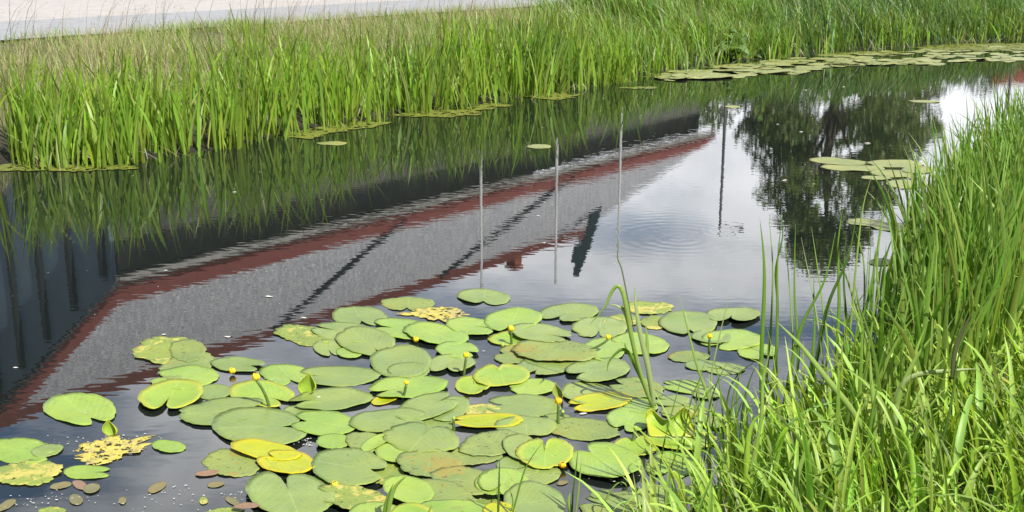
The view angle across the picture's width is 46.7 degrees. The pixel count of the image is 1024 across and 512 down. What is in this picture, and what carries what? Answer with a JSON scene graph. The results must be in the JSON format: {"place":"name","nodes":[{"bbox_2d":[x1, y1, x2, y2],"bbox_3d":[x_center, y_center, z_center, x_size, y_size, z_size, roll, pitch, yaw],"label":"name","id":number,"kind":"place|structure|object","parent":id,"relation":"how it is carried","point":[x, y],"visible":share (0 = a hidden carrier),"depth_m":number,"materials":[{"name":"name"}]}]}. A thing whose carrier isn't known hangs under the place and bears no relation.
{"place":"outdoors","nodes":[
{"label":"outdoors","id":0,"kind":"place"},
{"bbox_2d":[0,0,562,39],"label":"path","id":1,"kind":"structure","parent":0,"point":[72,25],"depth_m":18.07,"materials":[{"name":"concrete"}]},
{"bbox_2d":[0,39,1023,511],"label":"water","id":2,"kind":"structure","parent":0,"point":[674,193],"depth_m":7.23,"materials":[{"name":"black liquid"}]},
{"bbox_2d":[0,437,53,463],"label":"lily pad","id":3,"kind":"object","parent":2,"relation":"on","point":[16,450],"visible":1,"depth_m":4.19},
{"bbox_2d":[0,459,62,485],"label":"lily pad","id":4,"kind":"object","parent":2,"relation":"on","point":[32,474],"visible":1,"depth_m":4.01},
{"bbox_2d":[43,392,115,424],"bbox_3d":[-1.658,0.582,4.550,0.376,0.019,0.223,14,20,41],"label":"lily pad","id":5,"kind":"object","parent":2,"relation":"on","point":[71,407],"visible":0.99,"depth_m":4.56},
{"bbox_2d":[63,465,109,478],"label":"lily pad","id":6,"kind":"object","parent":2,"relation":"on","point":[83,471],"visible":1,"depth_m":4.02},
{"bbox_2d":[75,435,155,465],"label":"rotting leaf","id":7,"kind":"object","parent":2,"relation":"on","point":[110,452],"visible":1,"depth_m":4.20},
{"bbox_2d":[131,335,196,363],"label":"lily pad","id":8,"kind":"object","parent":2,"relation":"on","point":[158,347],"visible":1,"depth_m":5.22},
{"bbox_2d":[169,339,206,361],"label":"lily pad","id":9,"kind":"object","parent":8,"relation":"on","point":[191,350],"visible":1,"depth_m":5.20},
{"bbox_2d":[151,439,185,452],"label":"lily pad","id":10,"kind":"object","parent":2,"relation":"on","point":[169,446],"visible":1,"depth_m":4.22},
{"bbox_2d":[137,378,202,408],"bbox_3d":[-1.346,0.542,4.683,0.248,0.016,0.332,0,15,0],"label":"lily pad","id":11,"kind":"object","parent":2,"relation":"on","point":[156,395],"visible":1,"depth_m":4.69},
{"bbox_2d":[150,364,218,388],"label":"lily pad","id":12,"kind":"object","parent":2,"relation":"on","point":[203,375],"visible":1,"depth_m":4.92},
{"bbox_2d":[158,352,214,378],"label":"lily pad","id":13,"kind":"object","parent":2,"relation":"on","point":[205,359],"visible":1,"depth_m":5.04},
{"bbox_2d":[200,384,230,399],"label":"lily pad","id":14,"kind":"object","parent":2,"relation":"on","point":[211,391],"visible":1,"depth_m":4.73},
{"bbox_2d":[179,397,263,424],"bbox_3d":[-1.107,0.590,4.521,0.322,0.010,0.280,0,15,0],"label":"lily pad","id":15,"kind":"object","parent":2,"relation":"on","point":[204,412],"visible":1,"depth_m":4.54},
{"bbox_2d":[201,448,259,476],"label":"lily pad","id":16,"kind":"object","parent":2,"relation":"on","point":[230,462],"visible":1,"depth_m":4.08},
{"bbox_2d":[210,356,264,370],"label":"lily pad","id":17,"kind":"object","parent":2,"relation":"on","point":[237,363],"visible":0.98,"depth_m":5.03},
{"bbox_2d":[211,407,307,443],"bbox_3d":[-0.930,0.626,4.379,0.375,0.009,0.368,0,15,0],"label":"lily pad","id":18,"kind":"object","parent":2,"relation":"on","point":[266,423],"visible":1,"depth_m":4.39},
{"bbox_2d":[228,379,294,406],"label":"lily pad","id":19,"kind":"object","parent":2,"relation":"on","point":[274,391],"visible":0.9,"depth_m":4.72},
{"bbox_2d":[230,438,301,460],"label":"lily pad","id":20,"kind":"object","parent":2,"relation":"on","point":[255,447],"visible":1,"depth_m":4.18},
{"bbox_2d":[256,449,314,473],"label":"lily pad","id":21,"kind":"object","parent":2,"relation":"on","point":[302,463],"visible":1,"depth_m":4.06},
{"bbox_2d":[259,364,312,384],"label":"lily pad","id":22,"kind":"object","parent":2,"relation":"on","point":[284,374],"visible":0.94,"depth_m":4.93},
{"bbox_2d":[245,471,334,511],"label":"lily pad","id":23,"kind":"object","parent":2,"relation":"on","point":[268,491],"visible":1,"depth_m":3.83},
{"bbox_2d":[273,324,329,346],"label":"lily pad","id":24,"kind":"object","parent":2,"relation":"on","point":[303,335],"visible":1,"depth_m":5.41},
{"bbox_2d":[291,410,355,434],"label":"lily pad","id":25,"kind":"object","parent":2,"relation":"on","point":[321,422],"visible":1,"depth_m":4.40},
{"bbox_2d":[288,387,372,409],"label":"lily pad","id":26,"kind":"object","parent":2,"relation":"on","point":[333,398],"visible":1,"depth_m":4.65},
{"bbox_2d":[316,433,347,448],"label":"lily pad","id":27,"kind":"object","parent":2,"relation":"on","point":[333,440],"visible":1,"depth_m":4.23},
{"bbox_2d":[311,322,364,341],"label":"lily pad","id":28,"kind":"object","parent":2,"relation":"on","point":[332,330],"visible":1,"depth_m":5.47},
{"bbox_2d":[300,366,380,386],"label":"lily pad","id":29,"kind":"object","parent":2,"relation":"on","point":[340,376],"visible":0.96,"depth_m":4.90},
{"bbox_2d":[311,447,386,485],"bbox_3d":[-0.559,0.712,4.029,0.244,0.008,0.323,-11,18,-35],"label":"lily pad","id":30,"kind":"object","parent":2,"relation":"on","point":[351,466],"visible":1,"depth_m":4.03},
{"bbox_2d":[318,484,386,508],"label":"lily pad","id":31,"kind":"object","parent":2,"relation":"on","point":[348,496],"visible":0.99,"depth_m":3.81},
{"bbox_2d":[332,306,386,324],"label":"lily pad","id":32,"kind":"object","parent":2,"relation":"on","point":[369,315],"visible":0.99,"depth_m":5.70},
{"bbox_2d":[346,432,376,451],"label":"lily pad","id":33,"kind":"object","parent":2,"relation":"on","point":[356,439],"visible":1,"depth_m":4.25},
{"bbox_2d":[335,326,395,355],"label":"lily pad","id":34,"kind":"object","parent":2,"relation":"on","point":[371,339],"visible":1,"depth_m":5.32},
{"bbox_2d":[349,501,395,511],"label":"lily pad","id":35,"kind":"object","parent":2,"relation":"on","point":[374,506],"visible":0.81,"depth_m":3.73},
{"bbox_2d":[349,407,424,431],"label":"lily pad","id":36,"kind":"object","parent":2,"relation":"on","point":[382,420],"visible":1,"depth_m":4.43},
{"bbox_2d":[374,442,405,461],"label":"lily pad","id":37,"kind":"object","parent":2,"relation":"on","point":[387,451],"visible":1,"depth_m":4.13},
{"bbox_2d":[373,462,406,484],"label":"lily pad","id":38,"kind":"object","parent":2,"relation":"on","point":[391,469],"visible":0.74,"depth_m":4.02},
{"bbox_2d":[369,344,431,377],"bbox_3d":[-0.475,0.446,5.040,0.268,0.018,0.395,0,15,0],"label":"lily pad","id":39,"kind":"object","parent":2,"relation":"on","point":[382,360],"visible":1,"depth_m":5.07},
{"bbox_2d":[387,362,429,377],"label":"lily pad","id":40,"kind":"object","parent":39,"relation":"on","point":[397,368],"visible":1,"depth_m":4.96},
{"bbox_2d":[375,317,433,338],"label":"lily pad","id":41,"kind":"object","parent":2,"relation":"on","point":[394,327],"visible":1,"depth_m":5.52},
{"bbox_2d":[381,296,434,310],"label":"lily pad","id":42,"kind":"object","parent":2,"relation":"on","point":[404,302],"visible":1,"depth_m":5.87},
{"bbox_2d":[369,375,447,397],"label":"lily pad","id":43,"kind":"object","parent":2,"relation":"on","point":[394,386],"visible":0.93,"depth_m":4.76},
{"bbox_2d":[383,475,434,502],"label":"lily pad","id":44,"kind":"object","parent":2,"relation":"on","point":[413,489],"visible":0.93,"depth_m":3.83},
{"bbox_2d":[382,421,459,451],"bbox_3d":[-0.327,0.649,4.253,0.283,0.008,0.274,0,15,0],"label":"lily pad","id":45,"kind":"object","parent":2,"relation":"on","point":[410,436],"visible":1,"depth_m":4.24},
{"bbox_2d":[394,391,458,419],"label":"lily pad","id":46,"kind":"object","parent":2,"relation":"on","point":[431,405],"visible":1,"depth_m":4.57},
{"bbox_2d":[396,449,462,476],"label":"lily pad","id":47,"kind":"object","parent":2,"relation":"on","point":[416,463],"visible":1,"depth_m":4.05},
{"bbox_2d":[395,306,469,321],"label":"rotting leaf","id":48,"kind":"object","parent":2,"relation":"on","point":[436,312],"visible":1,"depth_m":5.71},
{"bbox_2d":[403,321,468,344],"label":"lily pad","id":49,"kind":"object","parent":2,"relation":"on","point":[424,330],"visible":1,"depth_m":5.40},
{"bbox_2d":[422,478,475,508],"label":"lily pad","id":50,"kind":"object","parent":2,"relation":"on","point":[443,489],"visible":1,"depth_m":3.83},
{"bbox_2d":[432,395,469,420],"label":"lily pad","id":51,"kind":"object","parent":2,"relation":"on","point":[461,407],"visible":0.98,"depth_m":4.53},
{"bbox_2d":[429,354,475,370],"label":"lily pad","id":52,"kind":"object","parent":2,"relation":"on","point":[441,362],"visible":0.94,"depth_m":5.02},
{"bbox_2d":[417,499,487,511],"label":"lily pad","id":53,"kind":"object","parent":2,"relation":"on","point":[446,505],"visible":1,"depth_m":3.72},
{"bbox_2d":[435,341,478,357],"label":"lily pad","id":54,"kind":"object","parent":2,"relation":"on","point":[457,350],"visible":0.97,"depth_m":5.19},
{"bbox_2d":[430,465,488,494],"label":"lily pad","id":55,"kind":"object","parent":2,"relation":"on","point":[464,477],"visible":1,"depth_m":3.94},
{"bbox_2d":[446,316,492,334],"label":"lily pad","id":56,"kind":"object","parent":2,"relation":"on","point":[471,325],"visible":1,"depth_m":5.50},
{"bbox_2d":[455,375,490,393],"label":"lily pad","id":57,"kind":"object","parent":2,"relation":"on","point":[468,384],"visible":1,"depth_m":4.79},
{"bbox_2d":[449,447,502,465],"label":"lily pad","id":58,"kind":"object","parent":2,"relation":"on","point":[467,459],"visible":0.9,"depth_m":4.12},
{"bbox_2d":[457,288,509,304],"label":"lily pad","id":59,"kind":"object","parent":2,"relation":"on","point":[487,296],"visible":1,"depth_m":5.99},
{"bbox_2d":[450,413,523,426],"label":"lily pad","id":60,"kind":"object","parent":2,"relation":"on","point":[480,420],"visible":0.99,"depth_m":4.44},
{"bbox_2d":[459,429,517,456],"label":"lily pad","id":61,"kind":"object","parent":2,"relation":"on","point":[488,443],"visible":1,"depth_m":4.23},
{"bbox_2d":[473,363,529,385],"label":"lily pad","id":62,"kind":"object","parent":2,"relation":"on","point":[503,374],"visible":1,"depth_m":4.90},
{"bbox_2d":[478,467,527,494],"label":"lily pad","id":63,"kind":"object","parent":2,"relation":"on","point":[488,480],"visible":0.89,"depth_m":3.91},
{"bbox_2d":[487,331,527,345],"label":"lily pad","id":64,"kind":"object","parent":2,"relation":"on","point":[501,337],"visible":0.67,"depth_m":5.36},
{"bbox_2d":[494,345,526,363],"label":"lily pad","id":65,"kind":"object","parent":2,"relation":"on","point":[509,355],"visible":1,"depth_m":5.12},
{"bbox_2d":[0,43,1023,171],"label":"algae mats","id":66,"kind":"object","parent":2,"relation":"on","point":[563,95],"visible":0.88,"depth_m":12.23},
{"bbox_2d":[484,307,542,330],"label":"lily pad","id":67,"kind":"object","parent":2,"relation":"on","point":[500,320],"visible":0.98,"depth_m":5.60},
{"bbox_2d":[496,456,539,474],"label":"lily pad","id":68,"kind":"object","parent":2,"relation":"on","point":[511,462],"visible":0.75,"depth_m":4.08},
{"bbox_2d":[503,433,538,460],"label":"lily pad","id":69,"kind":"object","parent":2,"relation":"on","point":[511,442],"visible":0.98,"depth_m":4.23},
{"bbox_2d":[487,394,561,416],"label":"lily pad","id":70,"kind":"object","parent":2,"relation":"on","point":[531,405],"visible":0.98,"depth_m":4.59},
{"bbox_2d":[495,415,556,435],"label":"lily pad","id":71,"kind":"object","parent":2,"relation":"on","point":[530,425],"visible":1,"depth_m":4.39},
{"bbox_2d":[509,378,554,394],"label":"lily pad","id":72,"kind":"object","parent":2,"relation":"on","point":[535,386],"visible":0.96,"depth_m":4.78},
{"bbox_2d":[504,480,565,511],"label":"lily pad","id":73,"kind":"object","parent":2,"relation":"on","point":[534,496],"visible":0.98,"depth_m":3.77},
{"bbox_2d":[517,466,560,483],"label":"lily pad","id":74,"kind":"object","parent":2,"relation":"on","point":[547,476],"visible":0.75,"depth_m":3.99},
{"bbox_2d":[512,323,571,341],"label":"lily pad","id":75,"kind":"object","parent":2,"relation":"on","point":[543,332],"visible":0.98,"depth_m":5.39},
{"bbox_2d":[516,437,573,468],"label":"lily pad","id":76,"kind":"object","parent":2,"relation":"on","point":[554,452],"visible":0.98,"depth_m":4.14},
{"bbox_2d":[516,358,575,374],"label":"lily pad","id":77,"kind":"object","parent":2,"relation":"on","point":[542,367],"visible":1,"depth_m":5.01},
{"bbox_2d":[511,340,596,360],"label":"lily pad","id":78,"kind":"object","parent":2,"relation":"on","point":[555,350],"visible":1,"depth_m":5.15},
{"bbox_2d":[539,303,598,320],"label":"lily pad","id":79,"kind":"object","parent":2,"relation":"on","point":[570,311],"visible":0.98,"depth_m":5.74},
{"bbox_2d":[552,417,620,440],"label":"lily pad","id":80,"kind":"object","parent":2,"relation":"on","point":[586,429],"visible":1,"depth_m":4.36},
{"bbox_2d":[562,381,613,402],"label":"lily pad","id":81,"kind":"object","parent":2,"relation":"on","point":[570,390],"visible":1,"depth_m":4.75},
{"bbox_2d":[565,357,629,381],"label":"lily pad","id":82,"kind":"object","parent":2,"relation":"on","point":[593,370],"visible":0.99,"depth_m":4.96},
{"bbox_2d":[571,316,626,336],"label":"lily pad","id":83,"kind":"object","parent":2,"relation":"on","point":[611,326],"visible":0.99,"depth_m":5.51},
{"bbox_2d":[568,391,632,411],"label":"lily pad","id":84,"kind":"object","parent":2,"relation":"on","point":[597,401],"visible":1,"depth_m":4.63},
{"bbox_2d":[568,442,640,477],"bbox_3d":[0.318,0.702,4.071,0.246,0.015,0.274,-12,19,-39],"label":"lily pad","id":85,"kind":"object","parent":2,"relation":"on","point":[599,459],"visible":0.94,"depth_m":4.07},
{"bbox_2d":[585,337,624,360],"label":"lily pad","id":86,"kind":"object","parent":2,"relation":"on","point":[609,348],"visible":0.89,"depth_m":5.24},
{"bbox_2d":[578,491,642,511],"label":"lily pad","id":87,"kind":"object","parent":2,"relation":"on","point":[614,501],"visible":0.62,"depth_m":3.79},
{"bbox_2d":[590,284,655,407],"bbox_3d":[0.427,0.340,4.530,0.264,0.502,0.062,0,15,0],"label":"reed","id":88,"kind":"object","parent":2,"relation":"on","point":[634,358],"visible":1,"depth_m":4.52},
{"bbox_2d":[606,407,646,431],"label":"lily pad","id":89,"kind":"object","parent":2,"relation":"on","point":[630,416],"visible":0.88,"depth_m":4.46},
{"bbox_2d":[614,435,658,455],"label":"lily pad","id":90,"kind":"object","parent":2,"relation":"on","point":[636,446],"visible":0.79,"depth_m":4.23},
{"bbox_2d":[609,376,664,397],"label":"lily pad","id":91,"kind":"object","parent":2,"relation":"on","point":[632,386],"visible":0.84,"depth_m":4.77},
{"bbox_2d":[611,332,668,353],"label":"lily pad","id":92,"kind":"object","parent":2,"relation":"on","point":[658,344],"visible":0.56,"depth_m":5.30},
{"bbox_2d":[621,301,673,313],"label":"lily pad","id":93,"kind":"object","parent":2,"relation":"on","point":[646,307],"visible":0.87,"depth_m":5.81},
{"bbox_2d":[645,450,692,477],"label":"lily pad","id":94,"kind":"object","parent":2,"relation":"on","point":[682,473],"visible":0.46,"depth_m":4.08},
{"bbox_2d":[645,429,716,449],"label":"lily pad","id":95,"kind":"object","parent":2,"relation":"on","point":[658,441],"visible":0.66,"depth_m":4.25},
{"bbox_2d":[646,407,694,436],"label":"folded leaf","id":96,"kind":"object","parent":95,"relation":"on","point":[657,424],"visible":0.82,"depth_m":4.32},
{"bbox_2d":[663,380,707,393],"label":"lily pad","id":97,"kind":"object","parent":2,"relation":"on","point":[687,386],"visible":0.84,"depth_m":4.79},
{"bbox_2d":[659,310,716,333],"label":"lily pad","id":98,"kind":"object","parent":2,"relation":"on","point":[673,321],"visible":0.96,"depth_m":5.58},
{"bbox_2d":[668,350,709,361],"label":"lily pad","id":99,"kind":"object","parent":2,"relation":"on","point":[684,356],"visible":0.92,"depth_m":5.13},
{"bbox_2d":[679,295,729,428],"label":"reed","id":100,"kind":"object","parent":2,"relation":"on","point":[701,378],"visible":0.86,"depth_m":4.34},
{"bbox_2d":[682,358,755,469],"bbox_3d":[0.746,0.498,4.210,0.242,0.359,0.698,3,15,11],"label":"reed","id":101,"kind":"object","parent":2,"relation":"on","point":[731,409],"visible":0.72,"depth_m":4.10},
{"bbox_2d":[700,329,759,349],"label":"lily pad","id":102,"kind":"object","parent":2,"relation":"on","point":[741,339],"visible":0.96,"depth_m":5.35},
{"bbox_2d":[706,307,760,320],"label":"lily pad","id":103,"kind":"object","parent":2,"relation":"on","point":[742,313],"visible":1,"depth_m":5.70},
{"bbox_2d":[491,0,1023,95],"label":"tall grass","id":104,"kind":"structure","parent":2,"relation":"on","point":[760,5],"depth_m":19.02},
{"bbox_2d":[759,219,781,416],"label":"sedge","id":105,"kind":"object","parent":2,"relation":"on","point":[761,353],"visible":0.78,"depth_m":4.39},
{"bbox_2d":[774,219,834,419],"bbox_3d":[1.064,0.235,4.373,0.206,0.783,0.027,0,15,0],"label":"sedge","id":106,"kind":"object","parent":2,"relation":"on","point":[795,347],"visible":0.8,"depth_m":4.37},
{"bbox_2d":[801,206,857,408],"bbox_3d":[1.155,0.211,4.403,0.212,0.818,0.051,0,15,0],"label":"sedge","id":107,"kind":"object","parent":2,"relation":"on","point":[819,346],"visible":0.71,"depth_m":4.41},
{"bbox_2d":[809,157,868,165],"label":"lily pad","id":108,"kind":"object","parent":2,"relation":"on","point":[834,160],"visible":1,"depth_m":9.62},
{"bbox_2d":[829,176,882,378],"bbox_3d":[1.292,0.138,4.481,0.184,0.916,0.053,0,15,0],"label":"sedge","id":109,"kind":"object","parent":2,"relation":"on","point":[845,311],"visible":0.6,"depth_m":4.47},
{"bbox_2d":[848,204,923,372],"bbox_3d":[1.440,0.174,4.645,0.279,0.763,0.057,0,15,0],"label":"sedge","id":110,"kind":"object","parent":2,"relation":"on","point":[890,305],"visible":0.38,"depth_m":4.63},
{"bbox_2d":[772,75,1023,511],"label":"sedges","id":111,"kind":"object","parent":2,"relation":"on","point":[987,247],"visible":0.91,"depth_m":4.41,"materials":[{"name":"plant"}]},
{"bbox_2d":[0,1,1023,511],"bbox_3d":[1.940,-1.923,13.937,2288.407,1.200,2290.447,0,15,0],"label":"ground","id":112,"kind":"structure","parent":0,"point":[4,153],"depth_m":12.89,"materials":[{"name":"plant"}]},
{"bbox_2d":[0,0,402,21],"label":"paved yard","id":113,"kind":"structure","parent":112,"relation":"on","point":[57,7],"depth_m":20.60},
{"bbox_2d":[0,0,1023,170],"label":"reeds","id":114,"kind":"object","parent":112,"relation":"on","point":[77,118],"visible":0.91,"depth_m":11.40,"materials":[{"name":"plant"}]},
{"bbox_2d":[0,0,1023,151],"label":"meadow grass","id":115,"kind":"structure","parent":112,"relation":"on","point":[272,30],"depth_m":14.64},
{"bbox_2d":[0,0,1023,441],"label":"grass seed heads","id":116,"kind":"object","parent":112,"relation":"on","point":[62,32],"depth_m":13.30,"materials":[{"name":"plant"}]},
{"bbox_2d":[711,22,749,61],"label":"broad leaved weed","id":117,"kind":"object","parent":112,"relation":"on","point":[731,47],"visible":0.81,"depth_m":17.30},
{"bbox_2d":[743,353,769,511],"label":"grass tuft","id":118,"kind":"object","parent":112,"relation":"on","point":[747,469],"visible":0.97,"depth_m":3.41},
{"bbox_2d":[565,229,1023,511],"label":"bank grass","id":119,"kind":"structure","parent":112,"relation":"on","point":[973,424],"depth_m":3.53,"materials":[{"name":"plant"}]},
{"bbox_2d":[793,428,847,502],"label":"grass tuft","id":120,"kind":"object","parent":119,"relation":"on","point":[797,475],"visible":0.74,"depth_m":3.27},
{"bbox_2d":[777,322,876,459],"bbox_3d":[0.942,0.405,3.525,0.331,0.437,0.006,0,15,0],"label":"grass tuft","id":121,"kind":"object","parent":119,"relation":"on","point":[833,387],"visible":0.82,"depth_m":3.52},
{"bbox_2d":[889,332,972,435],"bbox_3d":[1.291,0.393,3.626,0.250,0.341,0.007,0,15,0],"label":"grass tuft","id":122,"kind":"object","parent":119,"relation":"on","point":[899,392],"visible":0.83,"depth_m":3.62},
{"bbox_2d":[927,313,971,511],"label":"grass tuft","id":123,"kind":"object","parent":112,"relation":"on","point":[953,370],"visible":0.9,"depth_m":3.29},
{"bbox_2d":[10,30,1019,168],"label":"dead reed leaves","id":124,"kind":"object","parent":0,"point":[505,95],"visible":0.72,"depth_m":13.70,"materials":[{"name":"plant"}]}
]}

